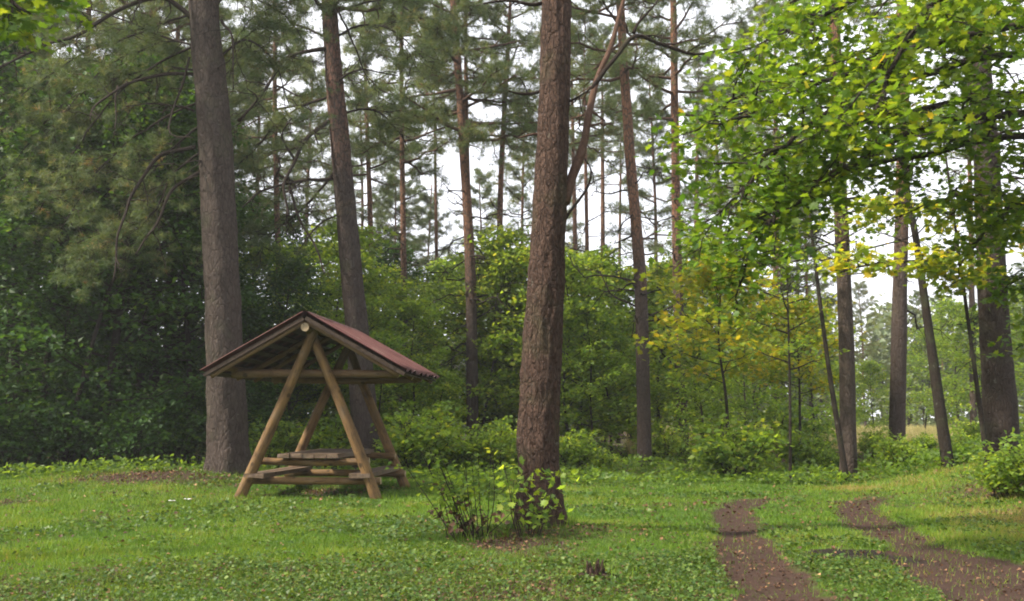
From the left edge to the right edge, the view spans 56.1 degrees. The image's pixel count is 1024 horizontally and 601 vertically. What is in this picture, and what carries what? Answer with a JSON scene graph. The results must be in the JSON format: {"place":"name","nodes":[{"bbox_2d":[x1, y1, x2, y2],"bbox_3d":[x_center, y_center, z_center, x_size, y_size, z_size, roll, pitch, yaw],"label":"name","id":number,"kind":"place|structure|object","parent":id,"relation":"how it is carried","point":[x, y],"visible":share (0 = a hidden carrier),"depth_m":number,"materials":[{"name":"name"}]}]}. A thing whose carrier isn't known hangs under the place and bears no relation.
{"place":"outdoors","nodes":[
{"label":"outdoors","id":0,"kind":"place"},
{"bbox_2d":[0,421,1023,600],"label":"ground","id":1,"kind":"structure","parent":0,"point":[817,589],"depth_m":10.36,"materials":[{"name":"plant"}]},
{"bbox_2d":[0,363,74,474],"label":"bush","id":2,"kind":"object","parent":1,"relation":"on","point":[8,411],"visible":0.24,"depth_m":22.72,"materials":[{"name":"green plant"}]},
{"bbox_2d":[0,0,92,53],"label":"maple tree","id":3,"kind":"object","parent":1,"relation":"on","point":[15,13],"visible":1,"depth_m":9.49,"materials":[{"name":"green plant"}]},
{"bbox_2d":[0,389,117,470],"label":"bush","id":4,"kind":"object","parent":1,"relation":"on","point":[32,445],"visible":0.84,"depth_m":21.97,"materials":[{"name":"green plant"}]},
{"bbox_2d":[0,22,121,405],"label":"leafy tree","id":5,"kind":"object","parent":1,"relation":"on","point":[5,234],"visible":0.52,"depth_m":23.43,"materials":[{"name":"green plant"}]},
{"bbox_2d":[0,85,166,469],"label":"leafy tree","id":6,"kind":"object","parent":1,"relation":"on","point":[83,333],"visible":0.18,"depth_m":24.84,"materials":[{"name":"green plant"}]},
{"bbox_2d":[0,0,166,394],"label":"pine tree","id":7,"kind":"object","parent":1,"relation":"on","point":[90,18],"visible":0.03,"depth_m":29.98,"materials":[{"name":"green plant"}]},
{"bbox_2d":[0,61,206,458],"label":"leafy tree","id":8,"kind":"object","parent":1,"relation":"on","point":[38,248],"visible":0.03,"depth_m":29.84,"materials":[{"name":"green plant"}]},
{"bbox_2d":[26,370,189,466],"bbox_3d":[-9.945,2.984,23.465,3.748,2.562,3.008,3,-8,-26],"label":"bush","id":9,"kind":"object","parent":1,"relation":"on","point":[82,407],"visible":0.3,"depth_m":22.92,"materials":[{"name":"green plant"}]},
{"bbox_2d":[19,123,199,465],"bbox_3d":[-9.373,-0.089,22.988,5.055,8.664,5.121,0,-7,0],"label":"leafy tree","id":10,"kind":"object","parent":1,"relation":"on","point":[95,333],"visible":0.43,"depth_m":23.02,"materials":[{"name":"green plant"}]},
{"bbox_2d":[78,394,176,467],"bbox_3d":[-8.619,3.065,22.111,2.624,1.793,2.105,-4,-8,32],"label":"bush","id":11,"kind":"object","parent":1,"relation":"on","point":[124,440],"visible":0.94,"depth_m":21.88,"materials":[{"name":"green plant"}]},
{"bbox_2d":[0,44,268,465],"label":"leafy tree","id":12,"kind":"object","parent":1,"relation":"on","point":[120,320],"visible":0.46,"depth_m":23.69,"materials":[{"name":"green plant"}]},
{"bbox_2d":[44,0,250,464],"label":"pine tree","id":13,"kind":"object","parent":1,"relation":"on","point":[178,22],"visible":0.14,"depth_m":26.62,"materials":[{"name":"green plant"}]},
{"bbox_2d":[102,387,206,466],"bbox_3d":[-8.191,3.104,23.053,2.406,2.050,2.999,0,-7,-2],"label":"bush","id":14,"kind":"object","parent":1,"relation":"on","point":[184,443],"visible":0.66,"depth_m":23.03,"materials":[{"name":"green plant"}]},
{"bbox_2d":[29,67,293,454],"bbox_3d":[-10.090,-0.933,26.863,6.325,11.453,6.512,-6,-9,40],"label":"leafy tree","id":15,"kind":"object","parent":1,"relation":"on","point":[148,276],"visible":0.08,"depth_m":26.11,"materials":[{"name":"green plant"}]},
{"bbox_2d":[0,0,342,475],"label":"pine tree","id":16,"kind":"object","parent":1,"relation":"on","point":[227,443],"visible":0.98,"depth_m":20.82,"materials":[{"name":"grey plant"}]},
{"bbox_2d":[85,0,269,456],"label":"pine tree","id":17,"kind":"object","parent":1,"relation":"on","point":[234,120],"visible":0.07,"depth_m":32.19,"materials":[{"name":"green plant"}]},
{"bbox_2d":[74,147,290,465],"bbox_3d":[-8.517,0.246,25.108,4.889,8.589,5.614,-2,-7,17],"label":"leafy tree","id":18,"kind":"object","parent":1,"relation":"on","point":[136,348],"visible":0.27,"depth_m":24.56,"materials":[{"name":"green plant"}]},
{"bbox_2d":[168,258,286,453],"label":"leafy tree","id":19,"kind":"object","parent":1,"relation":"on","point":[250,395],"visible":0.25,"depth_m":25.75,"materials":[{"name":"green plant"}]},
{"bbox_2d":[165,235,334,433],"bbox_3d":[-7.994,1.651,30.178,5.358,7.190,4.621,1,-7,-8],"label":"leafy tree","id":20,"kind":"object","parent":1,"relation":"on","point":[262,263],"visible":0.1,"depth_m":29.65,"materials":[{"name":"green plant"}]},
{"bbox_2d":[232,30,312,414],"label":"pine tree","id":21,"kind":"object","parent":1,"relation":"on","point":[255,122],"visible":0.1,"depth_m":42.93,"materials":[{"name":"green plant"}]},
{"bbox_2d":[248,416,319,467],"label":"bush","id":22,"kind":"object","parent":1,"relation":"on","point":[274,448],"visible":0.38,"depth_m":23.96,"materials":[{"name":"green plant"}]},
{"bbox_2d":[221,0,358,446],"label":"pine tree","id":23,"kind":"object","parent":1,"relation":"on","point":[263,161],"visible":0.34,"depth_m":37.07,"materials":[{"name":"green plant"}]},
{"bbox_2d":[242,250,346,443],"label":"leafy tree","id":24,"kind":"object","parent":1,"relation":"on","point":[294,272],"visible":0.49,"depth_m":27.89,"materials":[{"name":"green plant"}]},
{"bbox_2d":[261,55,365,435],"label":"pine tree","id":25,"kind":"object","parent":1,"relation":"on","point":[302,127],"visible":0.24,"depth_m":53.19,"materials":[{"name":"green plant"}]},
{"bbox_2d":[200,310,439,498],"bbox_3d":[-3.332,1.995,17.593,3.567,3.282,3.470,-1,-7,5],"label":"picnic shelter","id":26,"kind":"object","parent":1,"relation":"on","point":[282,352],"visible":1,"depth_m":16.43,"materials":[{"name":"brown wood"}]},
{"bbox_2d":[282,409,389,468],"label":"bush","id":27,"kind":"object","parent":1,"relation":"on","point":[327,439],"visible":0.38,"depth_m":24.18,"materials":[{"name":"green plant"}]},
{"bbox_2d":[220,0,468,469],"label":"pine tree","id":28,"kind":"object","parent":1,"relation":"on","point":[354,303],"visible":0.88,"depth_m":25.16,"materials":[{"name":"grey plant"}]},
{"bbox_2d":[272,214,420,434],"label":"leafy tree","id":29,"kind":"object","parent":1,"relation":"on","point":[328,244],"visible":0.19,"depth_m":33.97,"materials":[{"name":"green plant"}]},
{"bbox_2d":[317,86,399,256],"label":"pine tree","id":30,"kind":"object","parent":1,"relation":"on","point":[360,212],"visible":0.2,"depth_m":61.21,"materials":[{"name":"green plant"}]},
{"bbox_2d":[314,1,410,333],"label":"pine tree","id":31,"kind":"object","parent":1,"relation":"on","point":[389,185],"visible":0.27,"depth_m":43.07,"materials":[{"name":"green plant"}]},
{"bbox_2d":[304,249,427,428],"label":"sapling","id":32,"kind":"object","parent":1,"relation":"on","point":[378,298],"visible":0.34,"depth_m":29.03,"materials":[{"name":"green plant"}]},
{"bbox_2d":[332,328,423,432],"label":"sapling","id":33,"kind":"object","parent":1,"relation":"on","point":[380,336],"visible":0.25,"depth_m":26.87,"materials":[{"name":"green plant"}]},
{"bbox_2d":[319,0,470,424],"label":"pine tree","id":34,"kind":"object","parent":1,"relation":"on","point":[431,171],"visible":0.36,"depth_m":36.66,"materials":[{"name":"green plant"}]},
{"bbox_2d":[372,173,434,412],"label":"pine tree","id":35,"kind":"object","parent":1,"relation":"on","point":[388,202],"visible":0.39,"depth_m":52.59,"materials":[{"name":"green plant"}]},
{"bbox_2d":[346,295,471,437],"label":"sapling","id":36,"kind":"object","parent":1,"relation":"on","point":[413,309],"visible":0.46,"depth_m":29.15,"materials":[{"name":"green plant"}]},
{"bbox_2d":[369,276,463,426],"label":"sapling","id":37,"kind":"object","parent":1,"relation":"on","point":[409,288],"visible":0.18,"depth_m":35.92,"materials":[{"name":"green plant"}]},
{"bbox_2d":[370,400,479,472],"bbox_3d":[-2.319,3.427,23.571,2.686,1.961,3.794,3,-8,-25],"label":"bush","id":38,"kind":"object","parent":1,"relation":"on","point":[406,442],"visible":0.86,"depth_m":22.86,"materials":[{"name":"green plant"}]},
{"bbox_2d":[406,185,460,363],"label":"pine tree","id":39,"kind":"object","parent":1,"relation":"on","point":[428,202],"visible":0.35,"depth_m":60.86,"materials":[{"name":"green plant"}]},
{"bbox_2d":[409,368,473,448],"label":"sapling","id":40,"kind":"object","parent":1,"relation":"on","point":[448,377],"visible":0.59,"depth_m":27.65,"materials":[{"name":"green plant"}]},
{"bbox_2d":[399,255,492,424],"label":"sapling","id":41,"kind":"object","parent":1,"relation":"on","point":[438,268],"visible":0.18,"depth_m":40.18,"materials":[{"name":"green plant"}]},
{"bbox_2d":[384,447,517,540],"bbox_3d":[-0.644,2.072,10.269,1.434,1.004,0.937,2,-7,-13],"label":"seedling","id":42,"kind":"object","parent":1,"relation":"on","point":[456,491],"visible":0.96,"depth_m":10.30,"materials":[{"name":"green plant"}]},
{"bbox_2d":[412,277,518,430],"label":"sapling","id":43,"kind":"object","parent":1,"relation":"on","point":[434,293],"visible":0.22,"depth_m":35.33,"materials":[{"name":"green plant"}]},
{"bbox_2d":[359,0,574,449],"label":"pine tree","id":44,"kind":"object","parent":1,"relation":"on","point":[464,140],"visible":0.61,"depth_m":32.40,"materials":[{"name":"green plant"}]},
{"bbox_2d":[417,266,525,435],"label":"sapling","id":45,"kind":"object","parent":1,"relation":"on","point":[462,371],"visible":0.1,"depth_m":34.53,"materials":[{"name":"green plant"}]},
{"bbox_2d":[441,167,503,427],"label":"pine tree","id":46,"kind":"object","parent":1,"relation":"on","point":[481,181],"visible":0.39,"depth_m":59.05,"materials":[{"name":"green plant"}]},
{"bbox_2d":[409,0,538,328],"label":"pine tree","id":47,"kind":"object","parent":1,"relation":"on","point":[467,37],"visible":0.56,"depth_m":33.31,"materials":[{"name":"green plant"}]},
{"bbox_2d":[449,415,517,471],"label":"bush","id":48,"kind":"object","parent":1,"relation":"on","point":[503,446],"visible":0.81,"depth_m":23.73,"materials":[{"name":"green plant"}]},
{"bbox_2d":[436,0,541,418],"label":"pine tree","id":49,"kind":"object","parent":1,"relation":"on","point":[494,18],"visible":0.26,"depth_m":38.98,"materials":[{"name":"green plant"}]},
{"bbox_2d":[429,242,564,433],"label":"sapling","id":50,"kind":"object","parent":1,"relation":"on","point":[498,282],"visible":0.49,"depth_m":32.71,"materials":[{"name":"green plant"}]},
{"bbox_2d":[0,456,1023,600],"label":"clover","id":51,"kind":"object","parent":1,"relation":"on","point":[587,582],"visible":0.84,"depth_m":8.56,"materials":[{"name":"green plant"}]},
{"bbox_2d":[0,438,1023,484],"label":"undergrowth","id":52,"kind":"object","parent":1,"relation":"on","point":[797,471],"visible":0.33,"depth_m":20.66,"materials":[{"name":"green plant"}]},
{"bbox_2d":[0,453,1023,600],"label":"fallen leaves","id":53,"kind":"object","parent":1,"relation":"on","point":[562,542],"visible":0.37,"depth_m":9.71,"materials":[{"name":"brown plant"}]},
{"bbox_2d":[446,219,579,433],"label":"sapling","id":54,"kind":"object","parent":1,"relation":"on","point":[505,240],"visible":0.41,"depth_m":32.69,"materials":[{"name":"green plant"}]},
{"bbox_2d":[8,278,1023,433],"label":"distant wood","id":55,"kind":"object","parent":1,"relation":"on","point":[883,337],"visible":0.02,"depth_m":82.66,"materials":[{"name":"green plant"}]},
{"bbox_2d":[474,97,572,353],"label":"pine tree","id":56,"kind":"object","parent":1,"relation":"on","point":[514,190],"visible":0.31,"depth_m":50.42,"materials":[{"name":"green plant"}]},
{"bbox_2d":[489,456,578,537],"bbox_3d":[0.232,2.061,10.072,0.969,0.902,0.918,0,-7,0],"label":"seedling","id":57,"kind":"object","parent":1,"relation":"on","point":[543,503],"visible":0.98,"depth_m":10.07,"materials":[{"name":"green plant"}]},
{"bbox_2d":[480,286,598,442],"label":"sapling","id":58,"kind":"object","parent":1,"relation":"on","point":[497,412],"visible":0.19,"depth_m":32.35,"materials":[{"name":"green plant"}]},
{"bbox_2d":[515,427,609,469],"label":"bush","id":59,"kind":"object","parent":1,"relation":"on","point":[570,454],"visible":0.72,"depth_m":23.95,"materials":[{"name":"green plant"}]},
{"bbox_2d":[492,242,635,442],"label":"sapling","id":60,"kind":"object","parent":1,"relation":"on","point":[570,268],"visible":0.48,"depth_m":30.80,"materials":[{"name":"green plant"}]},
{"bbox_2d":[507,242,662,438],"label":"sapling","id":61,"kind":"object","parent":1,"relation":"on","point":[603,263],"visible":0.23,"depth_m":32.55,"materials":[{"name":"green plant"}]},
{"bbox_2d":[568,17,607,429],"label":"pine tree","id":62,"kind":"object","parent":1,"relation":"on","point":[592,156],"visible":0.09,"depth_m":46.99,"materials":[{"name":"green plant"}]},
{"bbox_2d":[565,0,636,443],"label":"pine tree","id":63,"kind":"object","parent":1,"relation":"on","point":[585,19],"visible":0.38,"depth_m":41.33,"materials":[{"name":"green plant"}]},
{"bbox_2d":[574,21,645,442],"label":"pine tree","id":64,"kind":"object","parent":1,"relation":"on","point":[607,30],"visible":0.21,"depth_m":51.33,"materials":[{"name":"green plant"}]},
{"bbox_2d":[559,297,661,448],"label":"sapling","id":65,"kind":"object","parent":1,"relation":"on","point":[595,315],"visible":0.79,"depth_m":30.14,"materials":[{"name":"green plant"}]},
{"bbox_2d":[560,310,666,455],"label":"sapling","id":66,"kind":"object","parent":1,"relation":"on","point":[622,418],"visible":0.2,"depth_m":33.34,"materials":[{"name":"green plant"}]},
{"bbox_2d":[483,0,751,528],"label":"pine tree","id":67,"kind":"object","parent":1,"relation":"on","point":[537,435],"visible":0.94,"depth_m":11.22,"materials":[{"name":"red plant"}]},
{"bbox_2d":[517,0,736,465],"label":"pine tree","id":68,"kind":"object","parent":1,"relation":"on","point":[624,72],"visible":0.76,"depth_m":28.47,"materials":[{"name":"brown plant"}]},
{"bbox_2d":[597,66,713,421],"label":"pine tree","id":69,"kind":"object","parent":1,"relation":"on","point":[644,193],"visible":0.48,"depth_m":52.94,"materials":[{"name":"green plant"}]},
{"bbox_2d":[603,258,715,436],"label":"sapling","id":70,"kind":"object","parent":1,"relation":"on","point":[658,410],"visible":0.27,"depth_m":35.73,"materials":[{"name":"green plant"}]},
{"bbox_2d":[631,422,701,462],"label":"bush","id":71,"kind":"object","parent":1,"relation":"on","point":[659,443],"visible":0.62,"depth_m":29.41,"materials":[{"name":"green plant"}]},
{"bbox_2d":[586,0,761,460],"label":"pine tree","id":72,"kind":"object","parent":1,"relation":"on","point":[651,109],"visible":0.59,"depth_m":32.47,"materials":[{"name":"green plant"}]},
{"bbox_2d":[662,45,730,429],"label":"pine tree","id":73,"kind":"object","parent":1,"relation":"on","point":[698,74],"visible":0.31,"depth_m":51.61,"materials":[{"name":"green plant"}]},
{"bbox_2d":[620,230,779,437],"bbox_3d":[6.497,1.588,33.064,4.874,7.998,4.795,-4,-8,28],"label":"sapling","id":74,"kind":"object","parent":1,"relation":"on","point":[655,362],"visible":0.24,"depth_m":32.78,"materials":[{"name":"green plant"}]},
{"bbox_2d":[662,333,745,454],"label":"sapling","id":75,"kind":"object","parent":1,"relation":"on","point":[686,416],"visible":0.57,"depth_m":28.75,"materials":[{"name":"green plant"}]},
{"bbox_2d":[624,250,803,435],"bbox_3d":[5.056,1.615,23.444,4.269,5.520,4.166,3,-7,-20],"label":"maple sapling","id":76,"kind":"object","parent":1,"relation":"on","point":[702,279],"visible":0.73,"depth_m":23.31,"materials":[{"name":"green plant"}]},
{"bbox_2d":[681,21,791,429],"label":"pine tree","id":77,"kind":"object","parent":1,"relation":"on","point":[691,200],"visible":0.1,"depth_m":47.33,"materials":[{"name":"green plant"}]},
{"bbox_2d":[674,410,799,481],"bbox_3d":[5.184,3.347,22.016,2.900,1.667,2.805,-1,-7,9],"label":"bush","id":78,"kind":"object","parent":1,"relation":"on","point":[725,454],"visible":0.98,"depth_m":21.81,"materials":[{"name":"green plant"}]},
{"bbox_2d":[678,309,806,442],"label":"sapling","id":79,"kind":"object","parent":1,"relation":"on","point":[764,396],"visible":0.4,"depth_m":30.60,"materials":[{"name":"green plant"}]},
{"bbox_2d":[730,0,819,430],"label":"pine tree","id":80,"kind":"object","parent":1,"relation":"on","point":[761,96],"visible":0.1,"depth_m":41.08,"materials":[{"name":"green plant"}]},
{"bbox_2d":[725,399,836,456],"bbox_3d":[8.553,4.034,29.884,3.794,1.961,2.686,-2,-7,17],"label":"bush","id":81,"kind":"object","parent":1,"relation":"on","point":[820,428],"visible":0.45,"depth_m":29.57,"materials":[{"name":"green plant"}]},
{"bbox_2d":[730,241,849,478],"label":"leafy tree","id":82,"kind":"object","parent":1,"relation":"on","point":[795,341],"visible":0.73,"depth_m":20.99,"materials":[{"name":"green plant"}]},
{"bbox_2d":[730,291,865,442],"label":"maple sapling","id":83,"kind":"object","parent":1,"relation":"on","point":[794,311],"visible":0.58,"depth_m":24.80,"materials":[{"name":"green plant"}]},
{"bbox_2d":[764,181,836,426],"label":"pine tree","id":84,"kind":"object","parent":1,"relation":"on","point":[833,300],"visible":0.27,"depth_m":42.23,"materials":[{"name":"green plant"}]},
{"bbox_2d":[729,107,894,481],"bbox_3d":[6.461,-0.138,21.008,3.525,8.332,3.115,3,-8,-22],"label":"leafy tree","id":85,"kind":"object","parent":1,"relation":"on","point":[840,443],"visible":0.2,"depth_m":20.57,"materials":[{"name":"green plant"}]},
{"bbox_2d":[767,317,865,432],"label":"sapling","id":86,"kind":"object","parent":1,"relation":"on","point":[824,404],"visible":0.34,"depth_m":37.74,"materials":[{"name":"green plant"}]},
{"bbox_2d":[775,429,861,470],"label":"bush","id":87,"kind":"object","parent":1,"relation":"on","point":[801,452],"visible":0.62,"depth_m":23.59,"materials":[{"name":"green plant"}]},
{"bbox_2d":[621,423,1023,458],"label":"meadow grass","id":88,"kind":"structure","parent":1,"relation":"on","point":[913,431],"depth_m":39.22,"materials":[{"name":"green plant"}]},
{"bbox_2d":[717,0,935,474],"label":"pine tree","id":89,"kind":"object","parent":1,"relation":"on","point":[847,400],"visible":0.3,"depth_m":21.43,"materials":[{"name":"brown plant"}]},
{"bbox_2d":[634,0,1023,357],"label":"maple tree","id":90,"kind":"object","parent":1,"relation":"on","point":[951,23],"visible":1,"depth_m":9.78,"materials":[{"name":"green plant"}]},
{"bbox_2d":[852,281,882,427],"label":"pine tree","id":91,"kind":"object","parent":1,"relation":"on","point":[864,292],"visible":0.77,"depth_m":72.24,"materials":[{"name":"green plant"}]},
{"bbox_2d":[855,358,889,429],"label":"sapling","id":92,"kind":"object","parent":1,"relation":"on","point":[866,368],"visible":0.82,"depth_m":55.61,"materials":[{"name":"green plant"}]},
{"bbox_2d":[818,0,970,446],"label":"pine tree","id":93,"kind":"object","parent":1,"relation":"on","point":[897,399],"visible":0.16,"depth_m":25.99,"materials":[{"name":"brown plant"}]},
{"bbox_2d":[869,432,933,466],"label":"bush","id":94,"kind":"object","parent":1,"relation":"on","point":[906,447],"visible":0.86,"depth_m":20.69,"materials":[{"name":"green plant"}]},
{"bbox_2d":[802,143,1023,478],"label":"maple tree","id":95,"kind":"object","parent":1,"relation":"on","point":[881,264],"visible":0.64,"depth_m":16.44,"materials":[{"name":"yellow plant"}]},
{"bbox_2d":[806,41,1020,467],"bbox_3d":[8.303,-1.171,19.843,4.177,9.352,4.668,-2,-7,18],"label":"leafy tree","id":96,"kind":"object","parent":1,"relation":"on","point":[944,438],"visible":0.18,"depth_m":19.46,"materials":[{"name":"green plant"}]},
{"bbox_2d":[889,324,963,429],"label":"sapling","id":97,"kind":"object","parent":1,"relation":"on","point":[918,336],"visible":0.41,"depth_m":61.02,"materials":[{"name":"green plant"}]},
{"bbox_2d":[907,297,980,423],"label":"sapling","id":98,"kind":"object","parent":1,"relation":"on","point":[949,304],"visible":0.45,"depth_m":52.20,"materials":[{"name":"green plant"}]},
{"bbox_2d":[918,53,1009,425],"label":"pine tree","id":99,"kind":"object","parent":1,"relation":"on","point":[973,413],"visible":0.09,"depth_m":42.27,"materials":[{"name":"plant"}]},
{"bbox_2d":[923,305,1023,429],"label":"sapling","id":100,"kind":"object","parent":1,"relation":"on","point":[963,357],"visible":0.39,"depth_m":41.94,"materials":[{"name":"green plant"}]},
{"bbox_2d":[937,0,1023,474],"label":"pine tree","id":101,"kind":"object","parent":1,"relation":"on","point":[1000,402],"visible":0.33,"depth_m":17.32,"materials":[{"name":"grey plant"}]},
{"bbox_2d":[965,451,1023,498],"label":"bush","id":102,"kind":"object","parent":1,"relation":"on","point":[995,483],"visible":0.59,"depth_m":14.93,"materials":[{"name":"green plant"}]},
{"bbox_2d":[976,427,1023,490],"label":"bush","id":103,"kind":"object","parent":1,"relation":"on","point":[1017,473],"visible":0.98,"depth_m":14.51,"materials":[{"name":"green plant"}]},
{"bbox_2d":[5,0,1023,418],"label":"sky","id":104,"kind":"structure","parent":0,"point":[876,285],"materials":[{"name":"white"}]},
{"bbox_2d":[709,499,1023,600],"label":"dirt track","id":105,"kind":"structure","parent":0,"point":[776,578],"depth_m":9.26,"materials":[{"name":"soil"}]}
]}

